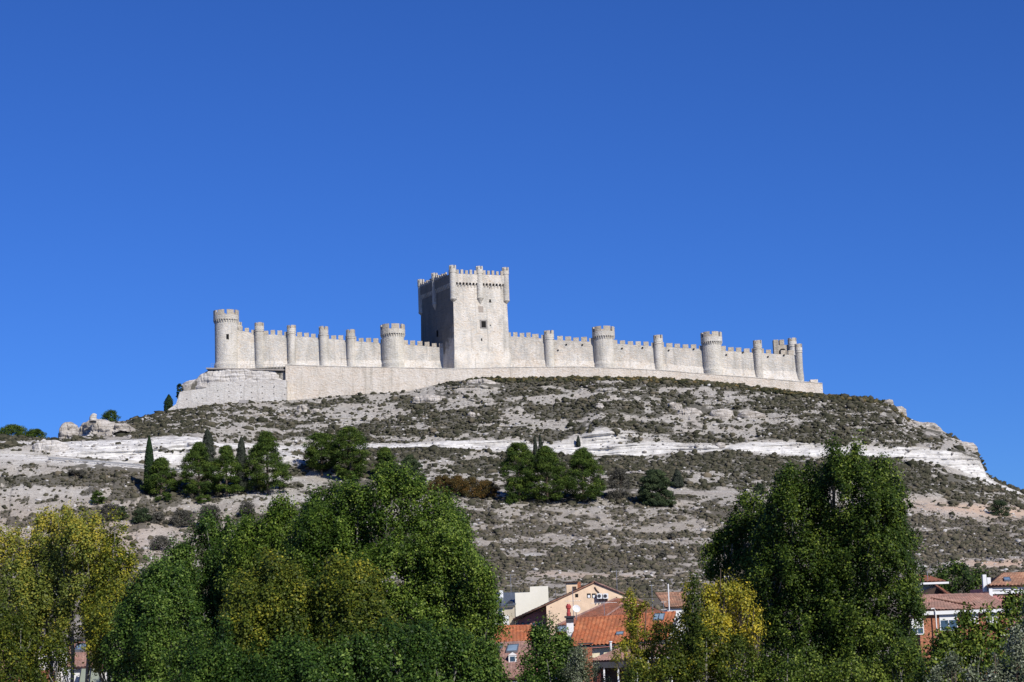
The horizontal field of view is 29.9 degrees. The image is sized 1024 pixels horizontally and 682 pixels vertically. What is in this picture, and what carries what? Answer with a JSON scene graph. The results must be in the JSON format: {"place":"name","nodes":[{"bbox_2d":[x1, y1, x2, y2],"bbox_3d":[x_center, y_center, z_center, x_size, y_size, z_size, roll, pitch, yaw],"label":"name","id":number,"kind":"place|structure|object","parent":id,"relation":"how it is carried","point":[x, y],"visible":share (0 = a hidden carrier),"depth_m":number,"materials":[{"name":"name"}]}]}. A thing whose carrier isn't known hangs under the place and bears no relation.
{"place":"outdoors","nodes":[
{"label":"outdoors","id":0,"kind":"place"},
{"bbox_2d":[67,641,111,681],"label":"pink roof house","id":1,"kind":"structure","parent":0,"point":[81,667],"depth_m":169.12,"materials":[{"name":"tile"}]},
{"bbox_2d":[0,366,1023,681],"bbox_3d":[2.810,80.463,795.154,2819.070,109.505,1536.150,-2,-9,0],"label":"hill","id":2,"kind":"structure","parent":0,"point":[104,450],"depth_m":570.32,"materials":[{"name":"grey stone"}]},
{"bbox_2d":[0,424,26,435],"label":"pine tree","id":3,"kind":"object","parent":2,"relation":"on","point":[10,429],"visible":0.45,"depth_m":691.71,"materials":[{"name":"green plant"}]},
{"bbox_2d":[25,428,47,437],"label":"pine tree","id":4,"kind":"object","parent":2,"relation":"on","point":[39,433],"visible":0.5,"depth_m":692.31,"materials":[{"name":"green plant"}]},
{"bbox_2d":[32,440,68,453],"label":"rock dome","id":5,"kind":"object","parent":2,"relation":"on","point":[54,446],"visible":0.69,"depth_m":562.66,"materials":[{"name":"white stone"}]},
{"bbox_2d":[58,422,78,437],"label":"boulder","id":6,"kind":"object","parent":2,"relation":"on","point":[68,429],"visible":0.8,"depth_m":612.44,"materials":[{"name":"grey stone"}]},
{"bbox_2d":[66,469,91,477],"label":"shrub","id":7,"kind":"object","parent":2,"relation":"on","point":[81,473],"visible":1,"depth_m":542.93,"materials":[{"name":"grey plant"}]},
{"bbox_2d":[90,490,106,504],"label":"shrub","id":8,"kind":"object","parent":2,"relation":"on","point":[94,498],"visible":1,"depth_m":522.73,"materials":[{"name":"green plant"}]},
{"bbox_2d":[79,418,135,435],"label":"rock outcrop","id":9,"kind":"object","parent":2,"relation":"on","point":[103,427],"visible":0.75,"depth_m":598.90,"materials":[{"name":"grey stone"}]},
{"bbox_2d":[98,503,120,520],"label":"shrub","id":10,"kind":"object","parent":2,"relation":"on","point":[103,509],"visible":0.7,"depth_m":511.21,"materials":[{"name":"grey plant"}]},
{"bbox_2d":[100,410,120,421],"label":"skyline tree","id":11,"kind":"object","parent":2,"relation":"on","point":[108,415],"visible":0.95,"depth_m":667.61,"materials":[{"name":"green plant"}]},
{"bbox_2d":[48,457,182,470],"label":"guard rail","id":12,"kind":"object","parent":2,"relation":"on","point":[79,460],"visible":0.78,"depth_m":554.29,"materials":[{"name":"grey metal"}]},
{"bbox_2d":[116,506,129,519],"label":"shrub","id":13,"kind":"object","parent":2,"relation":"on","point":[123,511],"visible":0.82,"depth_m":512.11,"materials":[{"name":"green plant"}]},
{"bbox_2d":[130,507,153,523],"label":"shrub","id":14,"kind":"object","parent":2,"relation":"on","point":[138,515],"visible":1,"depth_m":508.93,"materials":[{"name":"green plant"}]},
{"bbox_2d":[143,435,155,494],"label":"cypress tree","id":15,"kind":"object","parent":2,"relation":"on","point":[148,459],"visible":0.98,"depth_m":533.28,"materials":[{"name":"green plant"}]},
{"bbox_2d":[147,535,170,549],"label":"shrub","id":16,"kind":"object","parent":2,"relation":"on","point":[160,540],"visible":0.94,"depth_m":478.72,"materials":[{"name":"grey plant"}]},
{"bbox_2d":[151,511,167,523],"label":"shrub","id":17,"kind":"object","parent":2,"relation":"on","point":[160,516],"visible":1,"depth_m":508.93,"materials":[{"name":"grey plant"}]},
{"bbox_2d":[139,456,180,494],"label":"pine tree","id":18,"kind":"object","parent":2,"relation":"on","point":[159,463],"visible":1,"depth_m":531.57,"materials":[{"name":"green plant"}]},
{"bbox_2d":[153,491,171,500],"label":"shrub","id":19,"kind":"object","parent":2,"relation":"on","point":[165,495],"visible":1,"depth_m":526.40,"materials":[{"name":"green plant"}]},
{"bbox_2d":[163,394,172,409],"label":"fir tree","id":20,"kind":"object","parent":2,"relation":"on","point":[168,402],"visible":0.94,"depth_m":668.40,"materials":[{"name":"green plant"}]},
{"bbox_2d":[168,509,195,526],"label":"shrub","id":21,"kind":"object","parent":2,"relation":"on","point":[186,516],"visible":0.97,"depth_m":506.74,"materials":[{"name":"grey plant"}]},
{"bbox_2d":[177,441,220,496],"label":"pine tree","id":22,"kind":"object","parent":2,"relation":"on","point":[197,454],"visible":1,"depth_m":531.88,"materials":[{"name":"green plant"}]},
{"bbox_2d":[196,494,211,503],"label":"shrub","id":23,"kind":"object","parent":2,"relation":"on","point":[201,497],"visible":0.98,"depth_m":526.54,"materials":[{"name":"green plant"}]},
{"bbox_2d":[200,428,216,470],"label":"conifer","id":24,"kind":"object","parent":2,"relation":"on","point":[208,442],"visible":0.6,"depth_m":555.07,"materials":[{"name":"green plant"}]},
{"bbox_2d":[197,503,221,525],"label":"shrub","id":25,"kind":"object","parent":2,"relation":"on","point":[213,507],"visible":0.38,"depth_m":506.28,"materials":[{"name":"grey plant"}]},
{"bbox_2d":[168,380,287,409],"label":"retaining wall","id":26,"kind":"structure","parent":2,"relation":"on","point":[226,392],"depth_m":665.60,"materials":[{"name":"stone"}]},
{"bbox_2d":[194,369,281,388],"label":"rock ledge","id":27,"kind":"object","parent":26,"relation":"on","point":[226,375],"visible":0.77,"depth_m":671.37,"materials":[{"name":"white stone"}]},
{"bbox_2d":[206,368,284,370],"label":"walkway slab","id":28,"kind":"structure","parent":27,"relation":"on","point":[209,369],"depth_m":672.23,"materials":[{"name":"stone"}]},
{"bbox_2d":[210,445,245,496],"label":"pine tree","id":29,"kind":"object","parent":2,"relation":"on","point":[226,459],"visible":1,"depth_m":533.17,"materials":[{"name":"green plant"}]},
{"bbox_2d":[234,436,249,488],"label":"cypress tree","id":30,"kind":"object","parent":2,"relation":"on","point":[241,453],"visible":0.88,"depth_m":538.84,"materials":[{"name":"green plant"}]},
{"bbox_2d":[237,501,254,514],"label":"shrub","id":31,"kind":"object","parent":2,"relation":"on","point":[249,506],"visible":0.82,"depth_m":514.43,"materials":[{"name":"grey plant"}]},
{"bbox_2d":[242,430,291,494],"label":"pine tree","id":32,"kind":"object","parent":2,"relation":"on","point":[265,445],"visible":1,"depth_m":536.92,"materials":[{"name":"green plant"}]},
{"bbox_2d":[301,432,336,475],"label":"pine tree","id":33,"kind":"object","parent":2,"relation":"on","point":[325,443],"visible":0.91,"depth_m":557.25,"materials":[{"name":"green plant"}]},
{"bbox_2d":[329,425,372,480],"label":"pine tree","id":34,"kind":"object","parent":2,"relation":"on","point":[347,447],"visible":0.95,"depth_m":553.42,"materials":[{"name":"green plant"}]},
{"bbox_2d":[370,446,398,473],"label":"pine tree","id":35,"kind":"object","parent":2,"relation":"on","point":[384,452],"visible":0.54,"depth_m":556.65,"materials":[{"name":"green plant"}]},
{"bbox_2d":[398,454,426,485],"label":"pine tree","id":36,"kind":"object","parent":2,"relation":"on","point":[416,464],"visible":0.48,"depth_m":544.40,"materials":[{"name":"green plant"}]},
{"bbox_2d":[410,394,445,402],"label":"slope rock","id":37,"kind":"object","parent":2,"relation":"on","point":[429,398],"visible":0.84,"depth_m":648.69,"materials":[{"name":"grey stone"}]},
{"bbox_2d":[427,475,456,489],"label":"rusty shrub","id":38,"kind":"object","parent":2,"relation":"on","point":[437,480],"visible":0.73,"depth_m":547.82,"materials":[{"name":"brown plant"}]},
{"bbox_2d":[441,475,464,491],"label":"rusty shrub","id":39,"kind":"object","parent":2,"relation":"on","point":[456,480],"visible":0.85,"depth_m":543.75,"materials":[{"name":"brown plant"}]},
{"bbox_2d":[453,477,486,497],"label":"rusty shrub","id":40,"kind":"object","parent":2,"relation":"on","point":[465,487],"visible":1,"depth_m":539.42,"materials":[{"name":"brown plant"}]},
{"bbox_2d":[466,378,499,383],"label":"rock outcrop","id":41,"kind":"object","parent":2,"relation":"on","point":[483,380],"visible":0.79,"depth_m":659.83,"materials":[{"name":"grey stone"}]},
{"bbox_2d":[474,479,499,498],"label":"rusty shrub","id":42,"kind":"object","parent":2,"relation":"on","point":[488,488],"visible":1,"depth_m":539.56,"materials":[{"name":"brown plant"}]},
{"bbox_2d":[213,265,803,380],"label":"castle","id":43,"kind":"structure","parent":2,"relation":"on","point":[464,320],"depth_m":682.63,"materials":[{"name":"stone"}]},
{"bbox_2d":[503,493,519,504],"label":"shrub","id":44,"kind":"object","parent":2,"relation":"on","point":[511,498],"visible":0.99,"depth_m":532.25,"materials":[{"name":"green plant"}]},
{"bbox_2d":[0,376,1023,665],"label":"scrub","id":45,"kind":"object","parent":2,"relation":"on","point":[682,460],"visible":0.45,"depth_m":584.69,"materials":[{"name":"plant"}]},
{"bbox_2d":[0,380,1023,582],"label":"loose stones","id":46,"kind":"object","parent":2,"relation":"on","point":[531,538],"visible":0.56,"depth_m":573.78,"materials":[{"name":"grey stone"}]},
{"bbox_2d":[498,441,539,500],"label":"pine tree","id":47,"kind":"object","parent":2,"relation":"on","point":[518,485],"visible":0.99,"depth_m":534.58,"materials":[{"name":"green plant"}]},
{"bbox_2d":[522,445,570,502],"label":"pine tree","id":48,"kind":"object","parent":2,"relation":"on","point":[547,457],"visible":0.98,"depth_m":534.50,"materials":[{"name":"green plant"}]},
{"bbox_2d":[285,364,822,399],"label":"terrace wall","id":49,"kind":"structure","parent":2,"relation":"on","point":[308,381],"depth_m":668.83,"materials":[{"name":"stone"}]},
{"bbox_2d":[562,447,606,501],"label":"pine tree","id":50,"kind":"object","parent":2,"relation":"on","point":[581,456],"visible":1,"depth_m":535.66,"materials":[{"name":"green plant"}]},
{"bbox_2d":[605,468,632,499],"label":"bush","id":51,"kind":"object","parent":2,"relation":"on","point":[619,474],"visible":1,"depth_m":541.75,"materials":[{"name":"grey plant"}]},
{"bbox_2d":[636,469,676,506],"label":"juniper shrub","id":52,"kind":"object","parent":2,"relation":"on","point":[652,480],"visible":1,"depth_m":531.42,"materials":[{"name":"green plant"}]},
{"bbox_2d":[667,402,681,409],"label":"slope rock","id":53,"kind":"object","parent":2,"relation":"on","point":[677,406],"visible":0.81,"depth_m":637.75,"materials":[{"name":"grey stone"}]},
{"bbox_2d":[672,468,683,487],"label":"cypress tree","id":54,"kind":"object","parent":2,"relation":"on","point":[677,480],"visible":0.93,"depth_m":556.95,"materials":[{"name":"green plant"}]},
{"bbox_2d":[465,375,910,421],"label":"bush fringe","id":55,"kind":"object","parent":2,"relation":"on","point":[497,378],"visible":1,"depth_m":662.04,"materials":[{"name":"green plant"}]},
{"bbox_2d":[677,408,702,415],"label":"slope rock","id":56,"kind":"object","parent":2,"relation":"on","point":[689,411],"visible":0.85,"depth_m":632.42,"materials":[{"name":"grey stone"}]},
{"bbox_2d":[709,409,733,418],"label":"slope rock","id":57,"kind":"object","parent":2,"relation":"on","point":[723,413],"visible":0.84,"depth_m":630.44,"materials":[{"name":"grey stone"}]},
{"bbox_2d":[737,411,765,418],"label":"slope rock","id":58,"kind":"object","parent":2,"relation":"on","point":[748,414],"visible":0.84,"depth_m":630.93,"materials":[{"name":"grey stone"}]},
{"bbox_2d":[674,491,831,495],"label":"path wall","id":59,"kind":"structure","parent":2,"relation":"on","point":[714,493],"depth_m":550.35,"materials":[{"name":"stone"}]},
{"bbox_2d":[752,483,766,494],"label":"juniper shrub","id":60,"kind":"object","parent":2,"relation":"on","point":[760,486],"visible":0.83,"depth_m":550.60,"materials":[{"name":"green plant"}]},
{"bbox_2d":[883,399,906,416],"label":"rock outcrop","id":61,"kind":"object","parent":2,"relation":"on","point":[900,408],"visible":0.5,"depth_m":660.76,"materials":[{"name":"grey stone"}]},
{"bbox_2d":[910,421,942,431],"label":"rock outcrop","id":62,"kind":"object","parent":2,"relation":"on","point":[932,426],"visible":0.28,"depth_m":655.91,"materials":[{"name":"grey stone"}]},
{"bbox_2d":[950,438,977,451],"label":"rock outcrop","id":63,"kind":"object","parent":2,"relation":"on","point":[971,446],"visible":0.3,"depth_m":646.22,"materials":[{"name":"grey stone"}]},
{"bbox_2d":[989,499,1010,515],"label":"juniper shrub","id":64,"kind":"object","parent":2,"relation":"on","point":[995,509],"visible":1,"depth_m":549.03,"materials":[{"name":"green plant"}]},
{"bbox_2d":[0,0,1023,488],"label":"sky","id":65,"kind":"structure","parent":0,"point":[844,179],"materials":[{"name":"blue"}]},
{"bbox_2d":[494,625,531,681],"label":"orange roof house","id":66,"kind":"structure","parent":0,"point":[511,651],"depth_m":205.12,"materials":[{"name":"tile"}]},
{"bbox_2d":[557,598,661,647],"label":"red hip roof house","id":67,"kind":"structure","parent":0,"point":[611,608],"depth_m":237.61,"materials":[{"name":"tile"}]},
{"bbox_2d":[571,611,675,657],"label":"orange roof house","id":68,"kind":"structure","parent":0,"point":[601,632],"depth_m":212.09,"materials":[{"name":"tile"}]},
{"bbox_2d":[592,643,677,681],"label":"porch house","id":69,"kind":"structure","parent":0,"point":[604,660],"depth_m":202.03,"materials":[{"name":"tile"}]},
{"bbox_2d":[578,643,592,681],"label":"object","id":70,"kind":"object","parent":69,"relation":"on","point":[588,646],"visible":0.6,"depth_m":200.34,"materials":[{"name":"brick"}]},
{"bbox_2d":[655,591,686,630],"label":"brown roof house","id":71,"kind":"structure","parent":0,"point":[675,599],"depth_m":296.64,"materials":[{"name":"tile"}]},
{"bbox_2d":[910,575,949,615],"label":"dark gabled house","id":72,"kind":"structure","parent":0,"point":[931,583],"depth_m":212.96,"materials":[{"name":"red tile"}]},
{"bbox_2d":[906,593,1010,679],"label":"brick house","id":73,"kind":"structure","parent":0,"point":[943,606],"depth_m":149.84,"materials":[{"name":"tile"}]},
{"bbox_2d":[910,619,923,634],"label":"window","id":74,"kind":"structure","parent":73,"relation":"in","point":[919,630],"depth_m":149.39,"materials":[{"name":"white paint"}]},
{"bbox_2d":[939,614,957,630],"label":"window","id":75,"kind":"structure","parent":73,"relation":"in","point":[948,617],"depth_m":149.46,"materials":[{"name":"white paint"}]},
{"label":"ground","id":76,"kind":"structure","parent":0,"visible":0},
{"bbox_2d":[0,518,51,678],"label":"poplar tree","id":77,"kind":"object","parent":76,"relation":"on","point":[18,566],"visible":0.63,"depth_m":149.40,"materials":[{"name":"green plant"}]},
{"bbox_2d":[0,584,79,681],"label":"poplar tree","id":78,"kind":"object","parent":76,"relation":"on","point":[19,662],"visible":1,"depth_m":136.15,"materials":[{"name":"green plant"}]},
{"bbox_2d":[9,503,84,681],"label":"poplar tree","id":79,"kind":"object","parent":76,"relation":"on","point":[44,548],"visible":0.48,"depth_m":150.74,"materials":[{"name":"green plant"}]},
{"bbox_2d":[39,639,84,681],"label":"hidden white house","id":80,"kind":"structure","parent":76,"relation":"on","point":[62,668],"depth_m":182.93,"materials":[{"name":"paint"}]},
{"bbox_2d":[34,497,117,681],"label":"poplar tree","id":81,"kind":"object","parent":76,"relation":"on","point":[81,561],"visible":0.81,"depth_m":147.47,"materials":[{"name":"green plant"}]},
{"bbox_2d":[70,499,144,681],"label":"poplar tree","id":82,"kind":"object","parent":76,"relation":"on","point":[106,591],"visible":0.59,"depth_m":145.45,"materials":[{"name":"green plant"}]},
{"bbox_2d":[97,538,215,681],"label":"poplar tree","id":83,"kind":"object","parent":76,"relation":"on","point":[151,601],"visible":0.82,"depth_m":136.53,"materials":[{"name":"green plant"}]},
{"bbox_2d":[156,501,283,680],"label":"poplar tree","id":84,"kind":"object","parent":76,"relation":"on","point":[210,558],"visible":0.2,"depth_m":153.76,"materials":[{"name":"green plant"}]},
{"bbox_2d":[204,542,330,678],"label":"poplar tree","id":85,"kind":"object","parent":76,"relation":"on","point":[275,597],"visible":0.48,"depth_m":128.15,"materials":[{"name":"green plant"}]},
{"bbox_2d":[211,474,387,664],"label":"poplar tree","id":86,"kind":"object","parent":76,"relation":"on","point":[269,527],"visible":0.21,"depth_m":149.01,"materials":[{"name":"green plant"}]},
{"bbox_2d":[154,610,518,681],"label":"hedge","id":87,"kind":"object","parent":76,"relation":"on","point":[301,661],"visible":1,"depth_m":122.86,"materials":[{"name":"green plant"}]},
{"bbox_2d":[300,548,409,680],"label":"poplar tree","id":88,"kind":"object","parent":76,"relation":"on","point":[357,601],"visible":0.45,"depth_m":127.30,"materials":[{"name":"green plant"}]},
{"bbox_2d":[275,456,509,681],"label":"poplar tree","id":89,"kind":"object","parent":76,"relation":"on","point":[396,551],"visible":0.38,"depth_m":142.87,"materials":[{"name":"green plant"}]},
{"bbox_2d":[402,522,516,681],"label":"poplar tree","id":90,"kind":"object","parent":76,"relation":"on","point":[492,620],"visible":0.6,"depth_m":139.47,"materials":[{"name":"green plant"}]},
{"bbox_2d":[497,586,548,624],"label":"zinc roof house","id":91,"kind":"structure","parent":76,"relation":"on","point":[533,598],"depth_m":269.59,"materials":[{"name":"white paint"}]},
{"bbox_2d":[513,610,590,681],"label":"leafy tree","id":92,"kind":"object","parent":76,"relation":"on","point":[558,644],"visible":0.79,"depth_m":125.54,"materials":[{"name":"green plant"}]},
{"bbox_2d":[513,581,646,678],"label":"salmon gable house","id":93,"kind":"structure","parent":76,"relation":"on","point":[586,594],"depth_m":259.69,"materials":[{"name":"beige paint"}]},
{"bbox_2d":[564,604,574,663],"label":"chimney stack","id":94,"kind":"object","parent":93,"relation":"on","point":[569,621],"visible":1,"depth_m":212.25,"materials":[{"name":"paint"}]},
{"bbox_2d":[557,639,611,681],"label":"grey bush","id":95,"kind":"object","parent":76,"relation":"on","point":[576,660],"visible":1,"depth_m":121.98,"materials":[{"name":"green plant"}]},
{"bbox_2d":[608,587,678,681],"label":"yellow tree","id":96,"kind":"object","parent":76,"relation":"on","point":[626,643],"visible":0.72,"depth_m":120.38,"materials":[{"name":"green plant"}]},
{"bbox_2d":[620,568,765,681],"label":"leafy tree","id":97,"kind":"object","parent":76,"relation":"on","point":[693,668],"visible":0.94,"depth_m":114.96,"materials":[{"name":"green plant"}]},
{"bbox_2d":[659,566,770,681],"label":"yellow tree","id":98,"kind":"object","parent":76,"relation":"on","point":[713,612],"visible":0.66,"depth_m":118.53,"materials":[{"name":"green plant"}]},
{"bbox_2d":[690,484,794,681],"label":"leafy tree","id":99,"kind":"object","parent":76,"relation":"on","point":[739,523],"visible":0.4,"depth_m":147.23,"materials":[{"name":"green plant"}]},
{"bbox_2d":[741,453,853,681],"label":"plane tree","id":100,"kind":"object","parent":76,"relation":"on","point":[788,496],"visible":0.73,"depth_m":138.86,"materials":[{"name":"green plant"}]},
{"bbox_2d":[723,632,928,681],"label":"dark bush","id":101,"kind":"object","parent":76,"relation":"on","point":[905,653],"visible":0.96,"depth_m":112.68,"materials":[{"name":"green plant"}]},
{"bbox_2d":[799,429,930,681],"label":"plane tree","id":102,"kind":"object","parent":76,"relation":"on","point":[885,538],"visible":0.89,"depth_m":136.33,"materials":[{"name":"green plant"}]},
{"bbox_2d":[923,644,986,681],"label":"olive bush","id":103,"kind":"object","parent":76,"relation":"on","point":[971,675],"visible":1,"depth_m":84.52,"materials":[{"name":"green plant"}]},
{"bbox_2d":[930,557,990,593],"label":"broad tree","id":104,"kind":"object","parent":76,"relation":"on","point":[954,568],"visible":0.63,"depth_m":326.50,"materials":[{"name":"green plant"}]},
{"bbox_2d":[904,580,1023,681],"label":"leafy tree","id":105,"kind":"object","parent":76,"relation":"on","point":[973,644],"visible":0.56,"depth_m":103.41,"materials":[{"name":"green plant"}]},
{"bbox_2d":[970,572,1023,626],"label":"pink wall house","id":106,"kind":"structure","parent":76,"relation":"on","point":[1012,579],"depth_m":233.28,"materials":[{"name":"brown tile"}]},
{"bbox_2d":[981,591,1023,681],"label":"olive tree","id":107,"kind":"object","parent":76,"relation":"on","point":[1015,640],"visible":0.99,"depth_m":86.50,"materials":[{"name":"green plant"}]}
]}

